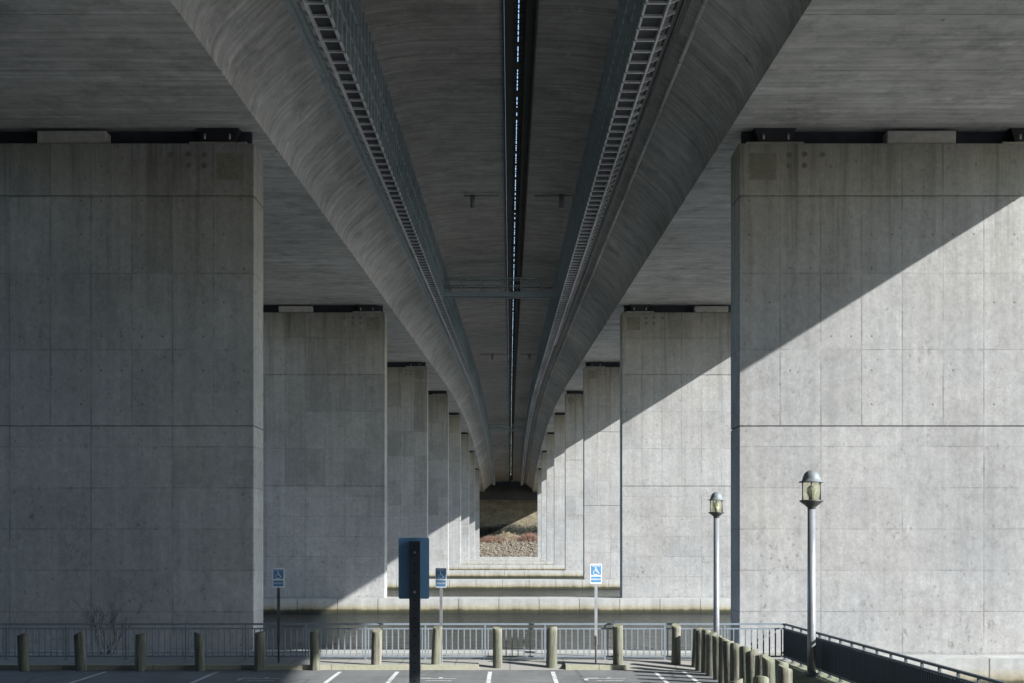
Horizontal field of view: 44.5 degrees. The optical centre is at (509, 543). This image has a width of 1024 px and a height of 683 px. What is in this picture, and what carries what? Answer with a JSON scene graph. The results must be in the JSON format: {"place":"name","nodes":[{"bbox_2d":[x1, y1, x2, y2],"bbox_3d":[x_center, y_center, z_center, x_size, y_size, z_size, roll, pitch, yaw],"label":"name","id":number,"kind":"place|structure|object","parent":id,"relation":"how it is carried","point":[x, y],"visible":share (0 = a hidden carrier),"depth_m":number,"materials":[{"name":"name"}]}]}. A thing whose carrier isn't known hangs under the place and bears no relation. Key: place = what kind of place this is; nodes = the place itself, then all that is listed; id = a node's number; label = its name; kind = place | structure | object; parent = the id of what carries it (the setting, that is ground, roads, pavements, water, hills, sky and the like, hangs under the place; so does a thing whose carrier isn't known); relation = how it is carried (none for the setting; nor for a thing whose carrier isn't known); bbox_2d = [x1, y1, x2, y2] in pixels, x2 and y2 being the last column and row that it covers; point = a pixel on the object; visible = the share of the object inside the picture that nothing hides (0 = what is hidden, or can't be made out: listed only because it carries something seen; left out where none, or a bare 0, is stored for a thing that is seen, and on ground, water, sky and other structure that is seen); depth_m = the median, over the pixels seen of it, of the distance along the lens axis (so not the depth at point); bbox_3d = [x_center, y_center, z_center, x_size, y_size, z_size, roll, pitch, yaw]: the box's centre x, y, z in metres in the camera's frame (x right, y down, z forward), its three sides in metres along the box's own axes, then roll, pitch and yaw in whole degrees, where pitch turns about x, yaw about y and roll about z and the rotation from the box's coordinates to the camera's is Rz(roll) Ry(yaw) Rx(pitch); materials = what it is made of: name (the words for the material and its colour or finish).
{"place":"outdoors","nodes":[
{"label":"outdoors","id":0,"kind":"place"},
{"bbox_2d":[0,128,262,649],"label":"bridge pier","id":1,"kind":"structure","parent":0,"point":[131,373],"depth_m":50.00,"materials":[{"name":"concrete"}]},
{"bbox_2d":[0,0,512,491],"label":"bridge deck","id":2,"kind":"structure","parent":1,"relation":"on","point":[330,238],"depth_m":56.12,"materials":[{"name":"concrete"}]},
{"bbox_2d":[283,0,494,485],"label":"maintenance catwalk","id":3,"kind":"object","parent":2,"relation":"attached to","point":[380,127],"visible":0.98,"depth_m":57.70,"materials":[{"name":"metal"}]},
{"bbox_2d":[464,194,497,208],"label":"drain outlet","id":4,"kind":"object","parent":2,"relation":"attached to","point":[472,200],"visible":1,"depth_m":79.92,"materials":[{"name":"grey metal"}]},
{"bbox_2d":[480,354,504,359],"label":"drain outlet","id":5,"kind":"object","parent":2,"relation":"attached to","point":[492,356],"visible":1,"depth_m":185.96,"materials":[{"name":"grey metal"}]},
{"bbox_2d":[510,0,525,479],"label":"expansion joint seal","id":6,"kind":"object","parent":2,"relation":"attached to","point":[519,48],"visible":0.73,"depth_m":70.00,"materials":[{"name":"metal"}]},
{"bbox_2d":[0,662,478,664],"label":"pavement strip","id":7,"kind":"object","parent":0,"point":[236,663],"visible":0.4,"depth_m":34.17,"materials":[{"name":"concrete"}]},
{"bbox_2d":[273,568,283,662],"bbox_3d":[-6.360,1.975,34.359,0.320,2.610,0.058,0,0,0],"label":"parking sign","id":8,"kind":"object","parent":7,"relation":"on","point":[278,578],"visible":1,"depth_m":34.34,"materials":[{"name":"metal"}]},
{"bbox_2d":[371,628,381,664],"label":"timber bollard","id":9,"kind":"object","parent":7,"relation":"on","point":[376,650],"visible":0.99,"depth_m":33.70,"materials":[{"name":"beige wood"}]},
{"bbox_2d":[431,625,441,664],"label":"timber bollard","id":10,"kind":"object","parent":7,"relation":"on","point":[436,645],"visible":1,"depth_m":33.79,"materials":[{"name":"beige wood"}]},
{"bbox_2d":[435,568,446,662],"bbox_3d":[-1.888,1.975,34.309,0.320,2.610,0.058,0,0,14],"label":"parking sign","id":11,"kind":"object","parent":7,"relation":"on","point":[441,578],"visible":1,"depth_m":34.29,"materials":[{"name":"metal"}]},
{"bbox_2d":[0,670,717,682],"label":"parking lot","id":12,"kind":"structure","parent":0,"point":[323,676],"depth_m":31.95,"materials":[{"name":"grey asphalt"}]},
{"bbox_2d":[17,632,29,670],"bbox_3d":[-12.985,2.883,33.346,0.305,1.034,0.294,0,0,16],"label":"timber bollard","id":13,"kind":"object","parent":12,"relation":"on","point":[22,652],"visible":1,"depth_m":33.22,"materials":[{"name":"brown wood"}]},
{"bbox_2d":[73,630,86,670],"bbox_3d":[-11.480,2.859,33.398,0.330,1.082,0.331,0,0,31],"label":"timber bollard","id":14,"kind":"object","parent":12,"relation":"on","point":[80,652],"visible":1,"depth_m":33.27,"materials":[{"name":"grey wood"}]},
{"bbox_2d":[70,672,105,682],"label":"parking line","id":15,"kind":"object","parent":12,"relation":"on","point":[87,677],"visible":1,"depth_m":31.67,"materials":[{"name":"white paint"}]},
{"bbox_2d":[134,632,145,670],"bbox_3d":[-9.860,2.891,33.354,0.305,1.017,0.289,0,0,-43],"label":"timber bollard","id":16,"kind":"object","parent":12,"relation":"on","point":[140,651],"visible":1,"depth_m":33.24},
{"bbox_2d":[194,632,204,670],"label":"timber bollard","id":17,"kind":"object","parent":12,"relation":"on","point":[199,651],"visible":1,"depth_m":33.29,"materials":[{"name":"wood"}]},
{"bbox_2d":[190,672,217,682],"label":"parking line","id":18,"kind":"object","parent":12,"relation":"on","point":[204,677],"visible":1,"depth_m":31.67,"materials":[{"name":"white paint"}]},
{"bbox_2d":[238,677,280,680],"bbox_3d":[-6.300,3.394,31.300,1.100,0.001,0.800,0,0,0],"label":"parking marking","id":19,"kind":"object","parent":12,"relation":"on","point":[259,678],"visible":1,"depth_m":31.43,"materials":[{"name":"white paint"}]},
{"bbox_2d":[254,631,265,670],"bbox_3d":[-6.689,2.872,33.409,0.305,1.057,0.310,0,0,-12],"label":"timber bollard","id":20,"kind":"object","parent":12,"relation":"on","point":[259,652],"visible":1,"depth_m":33.29,"materials":[{"name":"grey wood"}]},
{"bbox_2d":[310,629,319,670],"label":"timber bollard","id":21,"kind":"object","parent":12,"relation":"on","point":[314,653],"visible":1,"depth_m":33.46,"materials":[{"name":"beige wood"}]},
{"bbox_2d":[324,672,340,682],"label":"parking line","id":22,"kind":"object","parent":12,"relation":"on","point":[332,677],"visible":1,"depth_m":31.67,"materials":[{"name":"white paint"}]},
{"bbox_2d":[386,672,398,682],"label":"parking line","id":23,"kind":"object","parent":12,"relation":"on","point":[391,678],"visible":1,"depth_m":31.67,"materials":[{"name":"white paint"}]},
{"bbox_2d":[398,538,428,682],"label":"road sign","id":24,"kind":"object","parent":12,"relation":"on","point":[413,570],"visible":1,"depth_m":13.91,"materials":[{"name":"metal"}]},
{"bbox_2d":[421,677,455,680],"bbox_3d":[-1.900,3.394,31.300,1.100,0.001,0.800,0,0,0],"label":"parking marking","id":25,"kind":"object","parent":12,"relation":"on","point":[438,678],"visible":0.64,"depth_m":31.43,"materials":[{"name":"white paint"}]},
{"bbox_2d":[486,672,491,682],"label":"parking line","id":26,"kind":"object","parent":12,"relation":"on","point":[489,675],"visible":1,"depth_m":31.67,"materials":[{"name":"white paint"}]},
{"bbox_2d":[551,672,558,682],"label":"parking line","id":27,"kind":"object","parent":12,"relation":"on","point":[554,677],"visible":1,"depth_m":31.67,"materials":[{"name":"white paint"}]},
{"bbox_2d":[582,677,624,680],"bbox_3d":[2.350,3.394,31.300,1.100,0.001,0.800,0,0,0],"label":"parking marking","id":28,"kind":"object","parent":12,"relation":"on","point":[605,678],"visible":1,"depth_m":31.43,"materials":[{"name":"white paint"}]},
{"bbox_2d":[653,672,668,682],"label":"parking line","id":29,"kind":"object","parent":12,"relation":"on","point":[661,677],"visible":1,"depth_m":31.67,"materials":[{"name":"white paint"}]},
{"bbox_2d":[683,672,700,682],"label":"parking line","id":30,"kind":"object","parent":12,"relation":"on","point":[691,677],"visible":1,"depth_m":31.67,"materials":[{"name":"white paint"}]},
{"bbox_2d":[695,629,703,670],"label":"timber bollard","id":31,"kind":"object","parent":12,"relation":"on","point":[697,649],"visible":0.63,"depth_m":33.32,"materials":[{"name":"beige wood"}]},
{"bbox_2d":[701,629,710,672],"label":"timber bollard","id":32,"kind":"object","parent":12,"relation":"on","point":[704,632],"visible":0.61,"depth_m":32.80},
{"bbox_2d":[706,632,716,675],"bbox_3d":[5.168,2.835,32.102,0.282,1.130,0.285,0,0,-12],"label":"timber bollard","id":33,"kind":"object","parent":12,"relation":"on","point":[709,666],"visible":0.66,"depth_m":31.99,"materials":[{"name":"wood"}]},
{"bbox_2d":[712,634,721,679],"bbox_3d":[5.189,2.840,31.249,0.270,1.121,0.260,0,0,3],"label":"timber bollard","id":34,"kind":"object","parent":12,"relation":"on","point":[715,651],"visible":0.67,"depth_m":31.15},
{"bbox_2d":[718,637,729,682],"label":"timber bollard","id":35,"kind":"object","parent":12,"relation":"on","point":[720,664],"visible":0.56,"depth_m":30.29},
{"bbox_2d":[722,641,733,682],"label":"timber bollard","id":36,"kind":"object","parent":12,"relation":"on","point":[726,656],"visible":0.66,"depth_m":29.39,"materials":[{"name":"brown wood"}]},
{"bbox_2d":[729,643,740,681],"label":"timber bollard","id":37,"kind":"object","parent":12,"relation":"on","point":[734,661],"visible":0.72,"depth_m":28.27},
{"bbox_2d":[729,678,742,682],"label":"timber bollard","id":38,"kind":"object","parent":12,"relation":"on","point":[738,680],"visible":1,"depth_m":20.88,"materials":[{"name":"beige wood"}]},
{"bbox_2d":[739,646,750,682],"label":"timber bollard","id":39,"kind":"object","parent":12,"relation":"on","point":[743,650],"visible":0.69,"depth_m":27.58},
{"bbox_2d":[745,649,757,682],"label":"timber bollard","id":40,"kind":"object","parent":12,"relation":"on","point":[750,663],"visible":0.82,"depth_m":26.67,"materials":[{"name":"brown wood"}]},
{"bbox_2d":[753,676,768,682],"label":"timber bollard","id":41,"kind":"object","parent":12,"relation":"on","point":[760,679],"visible":1,"depth_m":21.23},
{"bbox_2d":[755,653,767,675],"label":"timber bollard","id":42,"kind":"object","parent":12,"relation":"on","point":[758,665],"visible":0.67,"depth_m":25.82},
{"bbox_2d":[762,655,774,682],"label":"timber bollard","id":43,"kind":"object","parent":12,"relation":"on","point":[768,666],"visible":0.84,"depth_m":24.99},
{"bbox_2d":[775,659,788,682],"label":"timber bollard","id":44,"kind":"object","parent":12,"relation":"on","point":[782,663],"visible":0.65,"depth_m":24.38,"materials":[{"name":"beige wood"}]},
{"bbox_2d":[777,664,792,682],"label":"timber bollard","id":45,"kind":"object","parent":12,"relation":"on","point":[784,674],"visible":1,"depth_m":23.18,"materials":[{"name":"beige wood"}]},
{"bbox_2d":[0,653,794,661],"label":"pavement","id":46,"kind":"structure","parent":0,"point":[350,659],"depth_m":35.65,"materials":[{"name":"concrete"}]},
{"bbox_2d":[72,597,136,653],"bbox_3d":[-12.041,2.415,37.076,1.822,1.740,1.344,0,0,32],"label":"bare shrub","id":47,"kind":"object","parent":46,"relation":"on","point":[112,620],"visible":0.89,"depth_m":36.95,"materials":[{"name":"brown plant"}]},
{"bbox_2d":[0,623,783,659],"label":"metal railing","id":48,"kind":"object","parent":46,"relation":"on","point":[6,628],"visible":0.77,"depth_m":35.28,"materials":[{"name":"grey metal"}]},
{"bbox_2d":[610,620,619,658],"bbox_3d":[2.960,2.720,35.210,0.260,1.120,0.140,0,0,0],"label":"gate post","id":49,"kind":"object","parent":46,"relation":"on","point":[614,622],"visible":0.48,"depth_m":35.15,"materials":[{"name":"metal"}]},
{"bbox_2d":[263,578,730,649],"bbox_3d":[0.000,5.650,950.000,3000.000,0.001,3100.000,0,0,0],"label":"water","id":50,"kind":"structure","parent":0,"point":[494,618],"depth_m":85.09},
{"bbox_2d":[263,597,730,613],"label":"pier footing","id":51,"kind":"object","parent":50,"relation":"in","point":[517,605],"visible":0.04,"depth_m":100.80,"materials":[{"name":"concrete"}]},
{"bbox_2d":[262,304,386,597],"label":"bridge pier","id":52,"kind":"structure","parent":51,"relation":"on","point":[324,430],"depth_m":102.30,"materials":[{"name":"concrete"}]},
{"bbox_2d":[620,304,730,597],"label":"bridge pier","id":53,"kind":"structure","parent":51,"relation":"on","point":[675,418],"depth_m":102.30,"materials":[{"name":"concrete"}]},
{"bbox_2d":[387,579,619,589],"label":"pier footing","id":54,"kind":"object","parent":50,"relation":"in","point":[517,584],"visible":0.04,"depth_m":153.10,"materials":[{"name":"concrete"}]},
{"bbox_2d":[387,362,427,579],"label":"bridge pier","id":55,"kind":"structure","parent":54,"relation":"on","point":[407,449],"depth_m":154.60,"materials":[{"name":"concrete"}]},
{"bbox_2d":[583,362,619,579],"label":"bridge pier","id":56,"kind":"structure","parent":54,"relation":"on","point":[601,462],"depth_m":154.60,"materials":[{"name":"concrete"}]},
{"bbox_2d":[429,570,582,577],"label":"pier footing","id":57,"kind":"object","parent":50,"relation":"in","point":[514,573],"visible":0.04,"depth_m":205.40,"materials":[{"name":"concrete"}]},
{"bbox_2d":[428,391,448,569],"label":"bridge pier","id":58,"kind":"structure","parent":57,"relation":"on","point":[438,469],"depth_m":206.90,"materials":[{"name":"concrete"}]},
{"bbox_2d":[565,391,582,569],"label":"bridge pier","id":59,"kind":"structure","parent":57,"relation":"on","point":[573,480],"depth_m":206.90,"materials":[{"name":"concrete"}]},
{"bbox_2d":[449,565,564,569],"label":"pier footing","id":60,"kind":"object","parent":50,"relation":"in","point":[506,567],"visible":0.04,"depth_m":257.70,"materials":[{"name":"concrete"}]},
{"bbox_2d":[449,413,460,564],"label":"bridge pier","id":61,"kind":"structure","parent":60,"relation":"on","point":[454,488],"depth_m":259.20,"materials":[{"name":"concrete"}]},
{"bbox_2d":[554,413,564,564],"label":"bridge pier","id":62,"kind":"structure","parent":60,"relation":"on","point":[559,488],"depth_m":259.20,"materials":[{"name":"concrete"}]},
{"bbox_2d":[461,561,553,564],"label":"pier footing","id":63,"kind":"object","parent":50,"relation":"in","point":[507,562],"visible":0.04,"depth_m":310.00,"materials":[{"name":"concrete"}]},
{"bbox_2d":[461,432,468,560],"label":"bridge pier","id":64,"kind":"structure","parent":63,"relation":"on","point":[464,496],"depth_m":311.50,"materials":[{"name":"concrete"}]},
{"bbox_2d":[547,432,553,560],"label":"bridge pier","id":65,"kind":"structure","parent":63,"relation":"on","point":[550,496],"depth_m":311.50,"materials":[{"name":"concrete"}]},
{"bbox_2d":[469,559,546,560],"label":"pier footing","id":66,"kind":"object","parent":50,"relation":"in","point":[507,559],"visible":0.04,"depth_m":362.30,"materials":[{"name":"concrete"}]},
{"bbox_2d":[469,451,474,558],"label":"bridge pier","id":67,"kind":"structure","parent":66,"relation":"on","point":[471,504],"depth_m":363.80,"materials":[{"name":"concrete"}]},
{"bbox_2d":[541,451,546,558],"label":"bridge pier","id":68,"kind":"structure","parent":66,"relation":"on","point":[543,504],"depth_m":363.80,"materials":[{"name":"concrete"}]},
{"bbox_2d":[475,557,540,558],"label":"pier footing","id":69,"kind":"object","parent":50,"relation":"in","point":[507,557],"visible":0.04,"depth_m":414.60,"materials":[{"name":"concrete"}]},
{"bbox_2d":[475,468,478,556],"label":"bridge pier","id":70,"kind":"structure","parent":69,"relation":"on","point":[476,512],"depth_m":416.10,"materials":[{"name":"concrete"}]},
{"bbox_2d":[537,468,540,556],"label":"bridge pier","id":71,"kind":"structure","parent":69,"relation":"on","point":[538,512],"depth_m":416.10,"materials":[{"name":"concrete"}]},
{"bbox_2d":[882,655,1023,682],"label":"pier footing","id":72,"kind":"object","parent":50,"relation":"in","point":[1008,668],"depth_m":48.50,"materials":[{"name":"concrete"}]},
{"bbox_2d":[731,128,1023,654],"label":"bridge pier","id":73,"kind":"structure","parent":72,"relation":"on","point":[877,332],"depth_m":50.00,"materials":[{"name":"concrete"}]},
{"bbox_2d":[512,0,1023,491],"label":"bridge deck","id":74,"kind":"structure","parent":73,"relation":"on","point":[872,64],"depth_m":51.98,"materials":[{"name":"concrete"}]},
{"bbox_2d":[520,354,536,359],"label":"drain outlet","id":75,"kind":"object","parent":74,"relation":"attached to","point":[529,356],"visible":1,"depth_m":185.95,"materials":[{"name":"grey metal"}]},
{"bbox_2d":[535,194,572,208],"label":"drain outlet","id":76,"kind":"object","parent":74,"relation":"attached to","point":[561,201],"visible":1,"depth_m":79.95,"materials":[{"name":"grey metal"}]},
{"bbox_2d":[521,0,690,484],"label":"maintenance catwalk","id":77,"kind":"object","parent":74,"relation":"attached to","point":[636,26],"visible":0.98,"depth_m":56.60,"materials":[{"name":"metal"}]},
{"bbox_2d":[444,277,558,297],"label":"cross walkway","id":78,"kind":"structure","parent":77,"relation":"attached to","point":[500,294],"depth_m":104.96,"materials":[{"name":"blue paint"}]},
{"bbox_2d":[488,425,525,430],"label":"cross walkway","id":79,"kind":"structure","parent":77,"relation":"attached to","point":[500,427],"depth_m":318.96,"materials":[{"name":"blue paint"}]},
{"bbox_2d":[527,0,707,481],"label":"drain pipe","id":80,"kind":"object","parent":74,"relation":"attached to","point":[687,43],"visible":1,"depth_m":61.39,"materials":[{"name":"plastic"}]},
{"bbox_2d":[479,500,536,556],"bbox_3d":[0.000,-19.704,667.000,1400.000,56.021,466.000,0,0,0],"label":"bank","id":81,"kind":"structure","parent":0,"point":[496,512],"depth_m":481.63,"materials":[{"name":"brown soil"}]},
{"bbox_2d":[479,529,534,541],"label":"straw brush","id":82,"kind":"object","parent":81,"relation":"on","point":[508,537],"visible":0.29,"depth_m":463.05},
{"bbox_2d":[479,480,536,499],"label":"bridge abutment","id":83,"kind":"object","parent":81,"relation":"on","point":[508,490],"depth_m":488.40,"materials":[{"name":"concrete"}]},
{"bbox_2d":[479,539,536,556],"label":"riprap","id":84,"kind":"object","parent":81,"relation":"on","point":[484,546],"visible":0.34,"depth_m":450.40,"materials":[{"name":"grey stone"}]},
{"bbox_2d":[479,531,536,542],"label":"red brush","id":85,"kind":"object","parent":81,"relation":"on","point":[531,537],"visible":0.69,"depth_m":459.58,"materials":[{"name":"red plant"}]},
{"bbox_2d":[479,518,536,536],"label":"hedge","id":86,"kind":"object","parent":81,"relation":"on","point":[497,530],"visible":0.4,"depth_m":473.34,"materials":[{"name":"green plant"}]},
{"bbox_2d":[504,0,518,409],"label":"sky","id":87,"kind":"structure","parent":0,"point":[518,0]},
{"bbox_2d":[564,662,627,667],"bbox_3d":[2.350,3.365,34.230,1.700,0.170,0.940,0,0,0],"label":"pavement strip","id":88,"kind":"object","parent":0,"point":[589,663],"visible":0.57,"depth_m":34.17,"materials":[{"name":"concrete"}]},
{"bbox_2d":[590,564,601,662],"bbox_3d":[2.360,1.920,34.309,0.320,2.720,0.058,0,0,-3],"label":"parking sign","id":89,"kind":"object","parent":88,"relation":"on","point":[595,574],"visible":1,"depth_m":34.29,"materials":[{"name":"metal"}]},
{"bbox_2d":[613,623,622,664],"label":"timber bollard","id":90,"kind":"object","parent":88,"relation":"on","point":[617,643],"visible":1,"depth_m":33.73,"materials":[{"name":"beige wood"}]},
{"bbox_2d":[786,662,849,682],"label":"verge","id":91,"kind":"structure","parent":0,"point":[798,670],"depth_m":30.78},
{"bbox_2d":[708,492,723,634],"bbox_3d":[5.720,0.925,34.650,0.462,4.710,0.462,0,0,0],"label":"lamp post","id":92,"kind":"object","parent":91,"relation":"on","point":[716,505],"visible":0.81,"depth_m":34.58,"materials":[{"name":"grey metal"}]},
{"bbox_2d":[799,470,823,676],"bbox_3d":[7.500,0.735,31.100,0.624,5.130,0.624,0,0,0],"label":"lamp post","id":93,"kind":"object","parent":91,"relation":"on","point":[811,482],"visible":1,"depth_m":31.01,"materials":[{"name":"grey metal"}]},
{"bbox_2d":[783,623,1007,682],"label":"metal railing","id":94,"kind":"object","parent":91,"relation":"on","point":[841,662],"visible":0.9,"depth_m":27.99,"materials":[{"name":"metal"}]},
{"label":"ground","id":95,"kind":"structure","parent":0,"visible":0},
{"bbox_2d":[0,665,478,669],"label":"kerb","id":96,"kind":"structure","parent":95,"relation":"on","point":[249,667],"depth_m":33.60,"materials":[{"name":"concrete"}]},
{"bbox_2d":[0,650,782,652],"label":"sea wall","id":97,"kind":"structure","parent":95,"relation":"on","point":[395,651],"depth_m":37.45,"materials":[{"name":"concrete"}]},
{"bbox_2d":[478,662,565,669],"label":"kerb ramp","id":98,"kind":"structure","parent":95,"relation":"on","point":[519,665],"depth_m":34.04,"materials":[{"name":"concrete"}]},
{"bbox_2d":[493,627,502,668],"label":"timber bollard","id":99,"kind":"object","parent":98,"relation":"on","point":[497,647],"visible":1,"depth_m":33.79,"materials":[{"name":"beige wood"}]},
{"bbox_2d":[546,627,556,667],"bbox_3d":[1.129,2.814,33.947,0.306,1.132,0.307,0,0,-25],"label":"timber bollard","id":100,"kind":"object","parent":98,"relation":"on","point":[551,654],"visible":1,"depth_m":33.82,"materials":[{"name":"beige wood"}]},
{"bbox_2d":[566,665,628,669],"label":"kerb","id":101,"kind":"structure","parent":95,"relation":"on","point":[597,667],"depth_m":33.60,"materials":[{"name":"concrete"}]},
{"bbox_2d":[626,662,694,669],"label":"kerb ramp","id":102,"kind":"structure","parent":95,"relation":"on","point":[656,666],"depth_m":34.04,"materials":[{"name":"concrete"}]},
{"bbox_2d":[671,623,680,664],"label":"timber bollard","id":103,"kind":"object","parent":102,"relation":"on","point":[676,646],"visible":1,"depth_m":34.29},
{"bbox_2d":[691,627,701,667],"bbox_3d":[5.067,2.844,33.999,0.288,1.112,0.279,0,0,31],"label":"timber bollard","id":104,"kind":"object","parent":102,"relation":"on","point":[693,655],"visible":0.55,"depth_m":33.93,"materials":[{"name":"beige wood"}]}
]}

